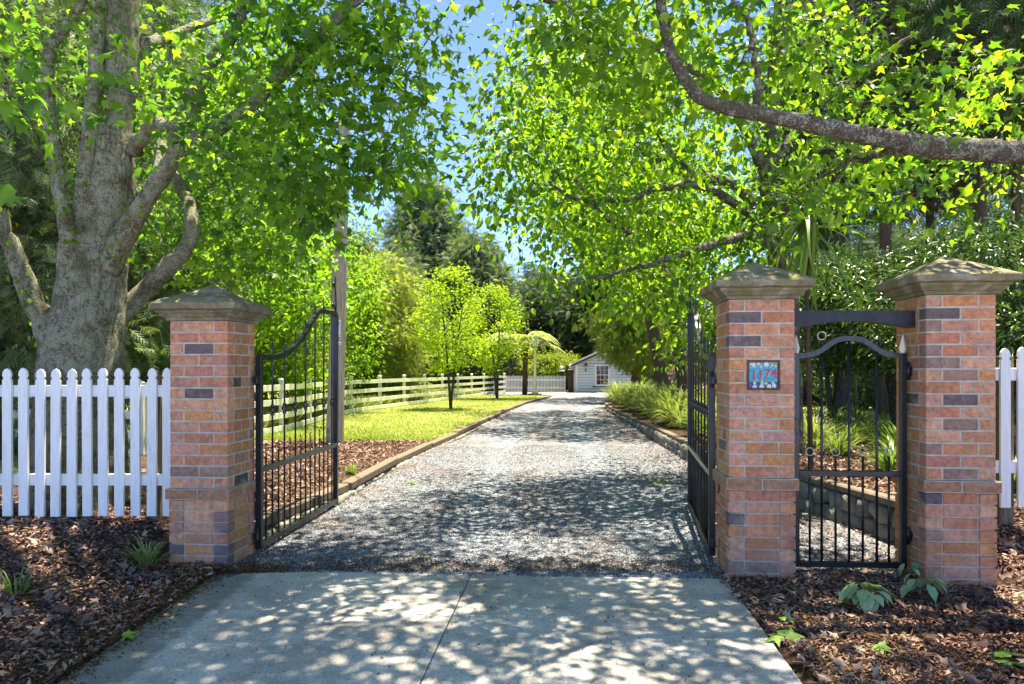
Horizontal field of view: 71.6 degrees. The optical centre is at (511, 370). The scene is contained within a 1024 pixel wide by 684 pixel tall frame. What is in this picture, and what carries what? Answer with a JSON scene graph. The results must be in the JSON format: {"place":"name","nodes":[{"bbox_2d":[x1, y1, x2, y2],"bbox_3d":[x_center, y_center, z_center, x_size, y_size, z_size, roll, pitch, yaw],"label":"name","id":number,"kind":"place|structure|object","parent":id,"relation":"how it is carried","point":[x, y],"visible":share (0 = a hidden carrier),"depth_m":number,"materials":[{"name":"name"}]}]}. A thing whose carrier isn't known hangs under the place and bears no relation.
{"place":"outdoors","nodes":[
{"label":"outdoors","id":0,"kind":"place"},
{"bbox_2d":[0,388,470,472],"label":"paddock","id":1,"kind":"structure","parent":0,"point":[15,464],"depth_m":10.92,"materials":[{"name":"green plant"}]},
{"bbox_2d":[0,0,189,459],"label":"dark conifer","id":2,"kind":"object","parent":1,"relation":"on","point":[16,350],"visible":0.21,"depth_m":10.22,"materials":[{"name":"green plant"}]},
{"bbox_2d":[0,0,266,410],"bbox_3d":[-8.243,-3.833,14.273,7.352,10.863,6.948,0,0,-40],"label":"dark conifer","id":3,"kind":"object","parent":1,"relation":"on","point":[162,292],"visible":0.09,"depth_m":13.66,"materials":[{"name":"green plant"}]},
{"bbox_2d":[126,147,363,408],"bbox_3d":[-7.632,-2.469,19.111,7.690,8.199,7.588,0,0,0],"label":"leafy tree","id":4,"kind":"object","parent":1,"relation":"on","point":[295,318],"visible":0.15,"depth_m":18.32,"materials":[{"name":"green plant"}]},
{"bbox_2d":[254,327,357,416],"bbox_3d":[-7.203,0.183,20.810,5.079,3.596,4.711,0,0,-25],"label":"hedge shrub","id":5,"kind":"object","parent":1,"relation":"on","point":[308,362],"visible":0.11,"depth_m":20.93,"materials":[{"name":"green plant"}]},
{"bbox_2d":[233,178,403,403],"bbox_3d":[-7.113,-2.437,24.043,7.240,8.366,6.759,0,0,0],"label":"leafy tree","id":6,"kind":"object","parent":1,"relation":"on","point":[361,280],"visible":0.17,"depth_m":23.98,"materials":[{"name":"green plant"}]},
{"bbox_2d":[293,223,456,388],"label":"bushy conifer","id":7,"kind":"object","parent":1,"relation":"on","point":[402,251],"visible":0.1,"depth_m":44.39,"materials":[{"name":"green plant"}]},
{"bbox_2d":[317,244,448,396],"bbox_3d":[-6.018,-1.770,32.160,6.623,7.854,6.940,0,0,0],"label":"bushy conifer","id":8,"kind":"object","parent":1,"relation":"on","point":[400,347],"visible":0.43,"depth_m":31.14,"materials":[{"name":"green plant"}]},
{"bbox_2d":[422,223,530,390],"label":"tall conifer","id":9,"kind":"object","parent":1,"relation":"on","point":[480,264],"visible":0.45,"depth_m":56.27,"materials":[{"name":"green plant"}]},
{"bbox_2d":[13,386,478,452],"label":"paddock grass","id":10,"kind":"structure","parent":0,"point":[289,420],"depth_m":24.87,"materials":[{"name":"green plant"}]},
{"bbox_2d":[254,395,544,441],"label":"lawn","id":11,"kind":"structure","parent":0,"point":[427,415],"depth_m":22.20,"materials":[{"name":"green plant"}]},
{"bbox_2d":[405,260,499,408],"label":"garden maple","id":12,"kind":"object","parent":11,"relation":"on","point":[446,341],"visible":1,"depth_m":26.17,"materials":[{"name":"green plant"}]},
{"bbox_2d":[445,281,547,398],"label":"garden maple","id":13,"kind":"object","parent":11,"relation":"on","point":[504,310],"visible":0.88,"depth_m":35.48,"materials":[{"name":"green plant"}]},
{"bbox_2d":[57,571,801,683],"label":"pavement","id":14,"kind":"structure","parent":0,"point":[734,625],"depth_m":4.07,"materials":[{"name":"concrete"}]},
{"bbox_2d":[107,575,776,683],"bbox_3d":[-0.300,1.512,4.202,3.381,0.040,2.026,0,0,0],"label":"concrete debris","id":15,"kind":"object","parent":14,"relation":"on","point":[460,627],"visible":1,"depth_m":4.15,"materials":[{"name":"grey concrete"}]},
{"bbox_2d":[0,361,1023,683],"bbox_3d":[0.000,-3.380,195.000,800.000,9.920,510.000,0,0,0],"label":"ground","id":16,"kind":"structure","parent":0,"point":[1006,573],"depth_m":5.10,"materials":[{"name":"gravel"},{"name":"brown soil"}]},
{"bbox_2d":[0,556,68,595],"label":"grass tuft","id":17,"kind":"object","parent":16,"relation":"on","point":[9,588],"visible":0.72,"depth_m":4.75,"materials":[{"name":"green plant"}]},
{"bbox_2d":[51,583,88,602],"bbox_3d":[-2.952,1.470,4.711,0.150,0.055,0.318,0,0,0],"label":"fallen stick","id":18,"kind":"object","parent":16,"relation":"on","point":[58,595],"visible":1,"depth_m":4.69,"materials":[{"name":"brown wood"}]},
{"bbox_2d":[13,381,145,454],"bbox_3d":[-9.563,0.879,12.127,7.107,1.421,0.215,0,0,7],"label":"rail fence","id":19,"kind":"object","parent":16,"relation":"on","point":[143,425],"visible":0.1,"depth_m":11.68,"materials":[{"name":"beige paint"}]},
{"bbox_2d":[0,368,171,520],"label":"picket fence","id":20,"kind":"object","parent":16,"relation":"on","point":[156,477],"visible":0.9,"depth_m":5.81,"materials":[{"name":"white paint"}]},
{"bbox_2d":[107,533,185,568],"bbox_3d":[-2.799,1.368,5.427,0.642,0.299,0.621,0,0,22],"label":"grass tuft","id":21,"kind":"object","parent":16,"relation":"on","point":[148,556],"visible":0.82,"depth_m":5.43,"materials":[{"name":"green plant"}]},
{"bbox_2d":[114,573,178,581],"bbox_3d":[-2.599,1.472,5.039,0.410,0.042,0.113,0,0,-14],"label":"fallen stick","id":22,"kind":"object","parent":16,"relation":"on","point":[138,575],"visible":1,"depth_m":5.06,"materials":[{"name":"brown wood"}]},
{"bbox_2d":[0,491,304,683],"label":"leaf litter","id":23,"kind":"object","parent":16,"relation":"on","point":[42,602],"visible":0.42,"depth_m":4.91,"materials":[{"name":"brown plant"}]},
{"bbox_2d":[13,252,320,409],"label":"woodland","id":24,"kind":"object","parent":16,"relation":"on","point":[246,294],"depth_m":46.40,"materials":[{"name":"green plant"}]},
{"bbox_2d":[148,285,272,567],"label":"brick pillar","id":25,"kind":"structure","parent":16,"relation":"on","point":[210,494],"depth_m":5.48,"materials":[{"name":"brick"}]},
{"bbox_2d":[253,277,337,548],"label":"driveway gate","id":26,"kind":"structure","parent":25,"relation":"attached to","point":[258,539],"depth_m":6.78,"materials":[{"name":"black metal"}]},
{"bbox_2d":[0,0,490,514],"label":"sweetgum tree","id":27,"kind":"object","parent":16,"relation":"on","point":[70,330],"visible":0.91,"depth_m":6.15,"materials":[{"name":"green plant"}]},
{"bbox_2d":[0,0,157,346],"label":"climbing ivy","id":28,"kind":"object","parent":27,"relation":"attached to","point":[49,170],"visible":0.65,"depth_m":6.25,"materials":[{"name":"green plant"}]},
{"bbox_2d":[146,373,505,454],"bbox_3d":[-3.958,0.879,28.966,1.663,1.421,34.898,0,0,9],"label":"rail fence","id":29,"kind":"object","parent":16,"relation":"on","point":[310,398],"visible":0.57,"depth_m":25.01,"materials":[{"name":"beige paint"}]},
{"bbox_2d":[319,109,384,442],"bbox_3d":[-3.180,-1.644,13.454,1.500,6.747,0.321,0,0,-17],"label":"utility pole","id":30,"kind":"object","parent":16,"relation":"on","point":[340,274],"visible":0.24,"depth_m":13.29,"materials":[{"name":"grey wood"}]},
{"bbox_2d":[253,395,550,541],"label":"timber kerb","id":31,"kind":"structure","parent":16,"relation":"on","point":[354,484],"depth_m":9.61,"materials":[{"name":"wood"}]},
{"bbox_2d":[368,174,484,385],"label":"tall conifer","id":32,"kind":"object","parent":16,"relation":"on","point":[428,239],"visible":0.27,"depth_m":60.00,"materials":[{"name":"green plant"}]},
{"bbox_2d":[0,437,1023,510],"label":"leaf litter","id":33,"kind":"object","parent":16,"relation":"on","point":[827,457],"visible":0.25,"depth_m":9.86,"materials":[{"name":"brown plant"}]},
{"bbox_2d":[484,331,564,394],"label":"tree fern","id":34,"kind":"object","parent":16,"relation":"on","point":[540,335],"visible":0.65,"depth_m":42.80,"materials":[{"name":"green plant"}]},
{"bbox_2d":[528,336,541,395],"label":"garden lamp","id":35,"kind":"object","parent":16,"relation":"on","point":[535,392],"visible":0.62,"depth_m":41.42,"materials":[{"name":"metal"}]},
{"bbox_2d":[505,376,565,391],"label":"garden fence","id":36,"kind":"object","parent":16,"relation":"on","point":[508,380],"visible":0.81,"depth_m":49.75,"materials":[{"name":"white paint"}]},
{"bbox_2d":[492,270,596,387],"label":"tall conifer","id":37,"kind":"object","parent":16,"relation":"on","point":[536,321],"visible":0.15,"depth_m":62.12,"materials":[{"name":"green plant"}]},
{"bbox_2d":[513,349,581,390],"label":"vine hedge","id":38,"kind":"object","parent":16,"relation":"on","point":[547,361],"visible":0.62,"depth_m":52.66,"materials":[{"name":"green plant"}]},
{"bbox_2d":[149,219,1006,382],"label":"woodland","id":39,"kind":"object","parent":16,"relation":"on","point":[527,273],"depth_m":73.12,"materials":[{"name":"green plant"}]},
{"bbox_2d":[594,380,630,404],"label":"border plant","id":40,"kind":"object","parent":16,"relation":"on","point":[612,388],"visible":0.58,"depth_m":27.93,"materials":[{"name":"green plant"}]},
{"bbox_2d":[531,252,699,384],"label":"tall conifer","id":41,"kind":"object","parent":16,"relation":"on","point":[580,344],"visible":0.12,"depth_m":58.48,"materials":[{"name":"green plant"}]},
{"bbox_2d":[478,42,756,391],"bbox_3d":[3.612,-4.944,24.916,9.401,12.811,10.562,0,0,-26],"label":"tall tree","id":42,"kind":"object","parent":16,"relation":"on","point":[653,332],"visible":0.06,"depth_m":23.95,"materials":[{"name":"green plant"}]},
{"bbox_2d":[577,296,684,386],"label":"drooping conifer","id":43,"kind":"object","parent":16,"relation":"on","point":[624,356],"visible":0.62,"depth_m":32.11,"materials":[{"name":"green plant"}]},
{"bbox_2d":[483,0,794,395],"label":"tall tree","id":44,"kind":"object","parent":16,"relation":"on","point":[682,378],"visible":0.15,"depth_m":18.82,"materials":[{"name":"green plant"}]},
{"bbox_2d":[616,382,662,411],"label":"border plant","id":45,"kind":"object","parent":16,"relation":"on","point":[640,391],"visible":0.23,"depth_m":22.09,"materials":[{"name":"green plant"}]},
{"bbox_2d":[630,390,669,418],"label":"border plant","id":46,"kind":"object","parent":16,"relation":"on","point":[648,412],"visible":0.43,"depth_m":18.34,"materials":[{"name":"green plant"}]},
{"bbox_2d":[621,386,678,417],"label":"border plant","id":47,"kind":"object","parent":16,"relation":"on","point":[650,395],"visible":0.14,"depth_m":18.51,"materials":[{"name":"green plant"}]},
{"bbox_2d":[635,389,702,426],"bbox_3d":[3.625,0.776,15.686,2.085,0.938,2.168,0,0,-36],"label":"border plant","id":48,"kind":"object","parent":16,"relation":"on","point":[663,406],"visible":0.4,"depth_m":15.51,"materials":[{"name":"green plant"}]},
{"bbox_2d":[646,396,702,428],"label":"border plant","id":49,"kind":"object","parent":16,"relation":"on","point":[675,410],"visible":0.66,"depth_m":14.88,"materials":[{"name":"green plant"}]},
{"bbox_2d":[671,402,715,437],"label":"border plant","id":50,"kind":"object","parent":16,"relation":"on","point":[685,419],"visible":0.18,"depth_m":12.87,"materials":[{"name":"green plant"}]},
{"bbox_2d":[425,0,1023,453],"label":"garden tree","id":51,"kind":"object","parent":16,"relation":"on","point":[623,212],"visible":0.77,"depth_m":8.60,"materials":[{"name":"green plant"}]},
{"bbox_2d":[464,0,1023,256],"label":"roadside tree","id":52,"kind":"object","parent":16,"relation":"on","point":[737,106],"visible":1,"depth_m":5.22,"materials":[{"name":"green plant"}]},
{"bbox_2d":[602,402,897,542],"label":"retaining wall","id":53,"kind":"structure","parent":16,"relation":"on","point":[676,444],"depth_m":7.11,"materials":[{"name":"stone"}]},
{"bbox_2d":[699,262,815,580],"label":"brick pillar","id":54,"kind":"structure","parent":16,"relation":"on","point":[756,482],"depth_m":5.14,"materials":[{"name":"brick"}]},
{"bbox_2d":[687,275,714,555],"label":"driveway gate","id":55,"kind":"structure","parent":54,"relation":"attached to","point":[700,485],"depth_m":6.50,"materials":[{"name":"black metal"}]},
{"bbox_2d":[747,360,779,389],"bbox_3d":[1.819,0.035,5.135,0.232,0.216,0.026,0,0,5],"label":"number plaque","id":56,"kind":"object","parent":54,"relation":"attached to","point":[766,376],"visible":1,"depth_m":5.13,"materials":[{"name":"blue tile"}]},
{"bbox_2d":[793,326,912,567],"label":"pedestrian gate","id":57,"kind":"structure","parent":54,"relation":"attached to","point":[905,532],"depth_m":5.20,"materials":[{"name":"black metal"}]},
{"bbox_2d":[794,310,914,327],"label":"lintel beam","id":58,"kind":"structure","parent":54,"relation":"attached to","point":[896,318],"depth_m":5.12,"materials":[{"name":"black metal"}]},
{"bbox_2d":[664,302,862,399],"bbox_3d":[5.661,-0.470,16.131,4.505,3.632,3.621,0,0,0],"label":"rhododendron","id":59,"kind":"object","parent":16,"relation":"on","point":[713,336],"visible":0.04,"depth_m":15.61,"materials":[{"name":"green plant"}]},
{"bbox_2d":[764,625,804,647],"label":"fallen leaf","id":60,"kind":"object","parent":16,"relation":"on","point":[791,634],"visible":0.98,"depth_m":3.95,"materials":[{"name":"green plant"}]},
{"bbox_2d":[751,155,871,468],"bbox_3d":[3.346,-0.553,7.925,1.194,3.666,1.121,0,0,-35],"label":"cabbage tree","id":61,"kind":"object","parent":16,"relation":"on","point":[807,241],"visible":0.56,"depth_m":7.88,"materials":[{"name":"green plant"}]},
{"bbox_2d":[804,420,843,447],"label":"border plant","id":62,"kind":"object","parent":16,"relation":"on","point":[816,437],"visible":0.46,"depth_m":10.51,"materials":[{"name":"green plant"}]},
{"bbox_2d":[803,410,853,443],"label":"border plant","id":63,"kind":"object","parent":16,"relation":"on","point":[816,421],"visible":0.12,"depth_m":10.92,"materials":[{"name":"green plant"}]},
{"bbox_2d":[763,240,907,422],"bbox_3d":[5.913,-0.582,13.441,3.877,3.835,3.443,0,0,27],"label":"rhododendron","id":64,"kind":"object","parent":16,"relation":"on","point":[835,366],"visible":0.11,"depth_m":13.23,"materials":[{"name":"green plant"}]},
{"bbox_2d":[803,425,873,456],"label":"border plant","id":65,"kind":"object","parent":16,"relation":"on","point":[840,443],"visible":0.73,"depth_m":9.29,"materials":[{"name":"green plant"}]},
{"bbox_2d":[813,403,868,439],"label":"border plant","id":66,"kind":"object","parent":16,"relation":"on","point":[830,416],"visible":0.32,"depth_m":12.10,"materials":[{"name":"green plant"}]},
{"bbox_2d":[802,568,897,576],"bbox_3d":[2.478,1.494,5.202,0.682,0.040,0.112,0,0,21],"label":"edging","id":67,"kind":"object","parent":16,"relation":"on","point":[861,573],"visible":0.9,"depth_m":5.23,"materials":[{"name":"brown wood"}]},
{"bbox_2d":[829,416,873,444],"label":"border plant","id":68,"kind":"object","parent":16,"relation":"on","point":[858,434],"visible":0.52,"depth_m":11.15,"materials":[{"name":"green plant"}]},
{"bbox_2d":[838,582,893,614],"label":"broad-leaved plant","id":69,"kind":"object","parent":16,"relation":"on","point":[865,599],"visible":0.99,"depth_m":4.44,"materials":[{"name":"green plant"}]},
{"bbox_2d":[712,513,1023,683],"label":"leaf litter","id":70,"kind":"object","parent":16,"relation":"on","point":[990,667],"visible":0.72,"depth_m":4.17,"materials":[{"name":"brown plant"}]},
{"bbox_2d":[844,434,896,470],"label":"border plant","id":71,"kind":"object","parent":16,"relation":"on","point":[883,462],"visible":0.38,"depth_m":7.56,"materials":[{"name":"green plant"}]},
{"bbox_2d":[846,413,895,443],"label":"border plant","id":72,"kind":"object","parent":16,"relation":"on","point":[872,431],"visible":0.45,"depth_m":11.31,"materials":[{"name":"green plant"}]},
{"bbox_2d":[731,168,1023,293],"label":"woodland","id":73,"kind":"object","parent":16,"relation":"on","point":[902,233],"visible":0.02,"depth_m":40.63,"materials":[{"name":"green plant"}]},
{"bbox_2d":[858,418,896,450],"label":"border plant","id":74,"kind":"object","parent":16,"relation":"on","point":[893,433],"visible":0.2,"depth_m":9.61,"materials":[{"name":"green plant"}]},
{"bbox_2d":[800,239,1010,439],"bbox_3d":[6.646,-0.457,12.131,3.296,3.528,3.478,0,0,-41],"label":"rhododendron","id":75,"kind":"object","parent":16,"relation":"on","point":[852,284],"visible":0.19,"depth_m":12.11,"materials":[{"name":"green plant"}]},
{"bbox_2d":[895,562,921,577],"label":"broad-leaved plant","id":76,"kind":"object","parent":16,"relation":"on","point":[915,566],"visible":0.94,"depth_m":5.03,"materials":[{"name":"green plant"}]},
{"bbox_2d":[900,573,948,602],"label":"broad-leaved plant","id":77,"kind":"object","parent":16,"relation":"on","point":[919,583],"visible":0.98,"depth_m":4.65,"materials":[{"name":"green plant"}]},
{"bbox_2d":[827,215,1023,406],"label":"rhododendron","id":78,"kind":"object","parent":16,"relation":"on","point":[882,331],"visible":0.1,"depth_m":10.48,"materials":[{"name":"green plant"}]},
{"bbox_2d":[875,257,1022,588],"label":"brick pillar","id":79,"kind":"structure","parent":16,"relation":"on","point":[954,487],"depth_m":4.95,"materials":[{"name":"brick"}]},
{"bbox_2d":[881,194,1023,425],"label":"rhododendron","id":80,"kind":"object","parent":16,"relation":"on","point":[1013,340],"visible":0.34,"depth_m":8.81,"materials":[{"name":"green plant"}]},
{"bbox_2d":[975,610,1023,622],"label":"fallen stick","id":81,"kind":"object","parent":16,"relation":"on","point":[998,615],"visible":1,"depth_m":4.27,"materials":[{"name":"brown wood"}]},
{"bbox_2d":[989,649,1023,667],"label":"fallen leaf","id":82,"kind":"object","parent":16,"relation":"on","point":[1005,652],"visible":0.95,"depth_m":3.66,"materials":[{"name":"green plant"}]},
{"bbox_2d":[994,347,1023,527],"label":"picket fence","id":83,"kind":"object","parent":16,"relation":"on","point":[1008,466],"visible":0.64,"depth_m":5.34,"materials":[{"name":"white paint"}]},
{"bbox_2d":[203,392,897,585],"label":"driveway","id":84,"kind":"structure","parent":0,"point":[578,409],"depth_m":7.93,"materials":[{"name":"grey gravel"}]},
{"bbox_2d":[0,545,1023,683],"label":"bud scales","id":85,"kind":"object","parent":84,"relation":"on","point":[223,571],"visible":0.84,"depth_m":4.56,"materials":[{"name":"brown plant"}]},
{"bbox_2d":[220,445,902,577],"bbox_3d":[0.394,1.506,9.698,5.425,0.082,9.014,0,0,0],"label":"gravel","id":86,"kind":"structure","parent":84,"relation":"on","point":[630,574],"depth_m":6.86,"materials":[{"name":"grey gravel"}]},
{"bbox_2d":[568,364,573,391],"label":"garden post","id":87,"kind":"object","parent":84,"relation":"on","point":[570,379],"visible":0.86,"depth_m":48.72,"materials":[{"name":"wood"}]},
{"bbox_2d":[565,351,631,392],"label":"garden shed","id":88,"kind":"structure","parent":84,"relation":"on","point":[592,378],"depth_m":48.46,"materials":[{"name":"white paint"}]},
{"bbox_2d":[593,364,610,386],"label":"window","id":89,"kind":"structure","parent":88,"relation":"in","point":[601,376],"depth_m":48.44,"materials":[{"name":"white paint"}]},
{"bbox_2d":[149,0,1010,344],"label":"sky","id":90,"kind":"structure","parent":0,"point":[479,24],"materials":[{"name":"blue"}]},
{"bbox_2d":[803,406,1015,435],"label":"side lawn","id":91,"kind":"structure","parent":0,"point":[863,412],"depth_m":22.23,"materials":[{"name":"green plant"}]},
{"bbox_2d":[516,139,739,385],"bbox_3d":[5.803,-5.530,35.999,10.281,14.286,11.739,0,0,-31],"label":"tall tree","id":92,"kind":"object","parent":91,"relation":"on","point":[653,375],"visible":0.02,"depth_m":36.14,"materials":[{"name":"green plant"}]},
{"bbox_2d":[721,46,902,263],"bbox_3d":[12.541,-6.518,30.008,7.397,15.987,7.290,0,0,0],"label":"forest tree","id":93,"kind":"object","parent":91,"relation":"on","point":[826,232],"visible":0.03,"depth_m":29.51,"materials":[{"name":"green plant"}]},
{"bbox_2d":[800,356,874,410],"bbox_3d":[12.149,0.280,23.942,5.883,3.496,3.971,0,0,0],"label":"garden shrub","id":94,"kind":"object","parent":91,"relation":"on","point":[870,398],"visible":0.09,"depth_m":23.49,"materials":[{"name":"green plant"}]},
{"bbox_2d":[800,259,878,405],"bbox_3d":[13.516,-1.370,29.275,8.000,5.600,6.250,0,0,0],"label":"shrub","id":95,"kind":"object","parent":91,"relation":"on","point":[816,399],"depth_m":27.00,"materials":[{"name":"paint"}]},
{"bbox_2d":[727,0,967,411],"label":"forest tree","id":96,"kind":"object","parent":91,"relation":"on","point":[843,396],"visible":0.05,"depth_m":21.82,"materials":[{"name":"green plant"}]},
{"bbox_2d":[800,261,895,386],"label":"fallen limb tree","id":97,"kind":"object","parent":91,"relation":"on","point":[814,337],"visible":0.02,"depth_m":13.46,"materials":[{"name":"green plant"}]},
{"bbox_2d":[837,401,882,426],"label":"border plant","id":98,"kind":"object","parent":91,"relation":"on","point":[855,412],"visible":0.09,"depth_m":13.47,"materials":[{"name":"green plant"}]},
{"bbox_2d":[777,0,1021,416],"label":"forest tree","id":99,"kind":"object","parent":91,"relation":"on","point":[885,234],"visible":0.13,"depth_m":18.83,"materials":[{"name":"green foliage"},{"name":"bark"}]},
{"bbox_2d":[825,11,1002,253],"bbox_3d":[14.198,-6.437,24.034,7.064,15.739,7.336,0,0,0],"label":"forest tree","id":100,"kind":"object","parent":91,"relation":"on","point":[929,215],"visible":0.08,"depth_m":23.60,"materials":[{"name":"green plant"}]},
{"bbox_2d":[819,0,1023,257],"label":"forest tree","id":101,"kind":"object","parent":91,"relation":"on","point":[980,208],"visible":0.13,"depth_m":16.90,"materials":[{"name":"green plant"}]},
{"bbox_2d":[855,0,1023,234],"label":"forest tree","id":102,"kind":"object","parent":91,"relation":"on","point":[989,13],"visible":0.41,"depth_m":14.21,"materials":[{"name":"green plant"}]},
{"bbox_2d":[897,2,1023,413],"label":"forest tree","id":103,"kind":"object","parent":91,"relation":"on","point":[1017,202],"visible":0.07,"depth_m":20.94,"materials":[{"name":"green plant"}]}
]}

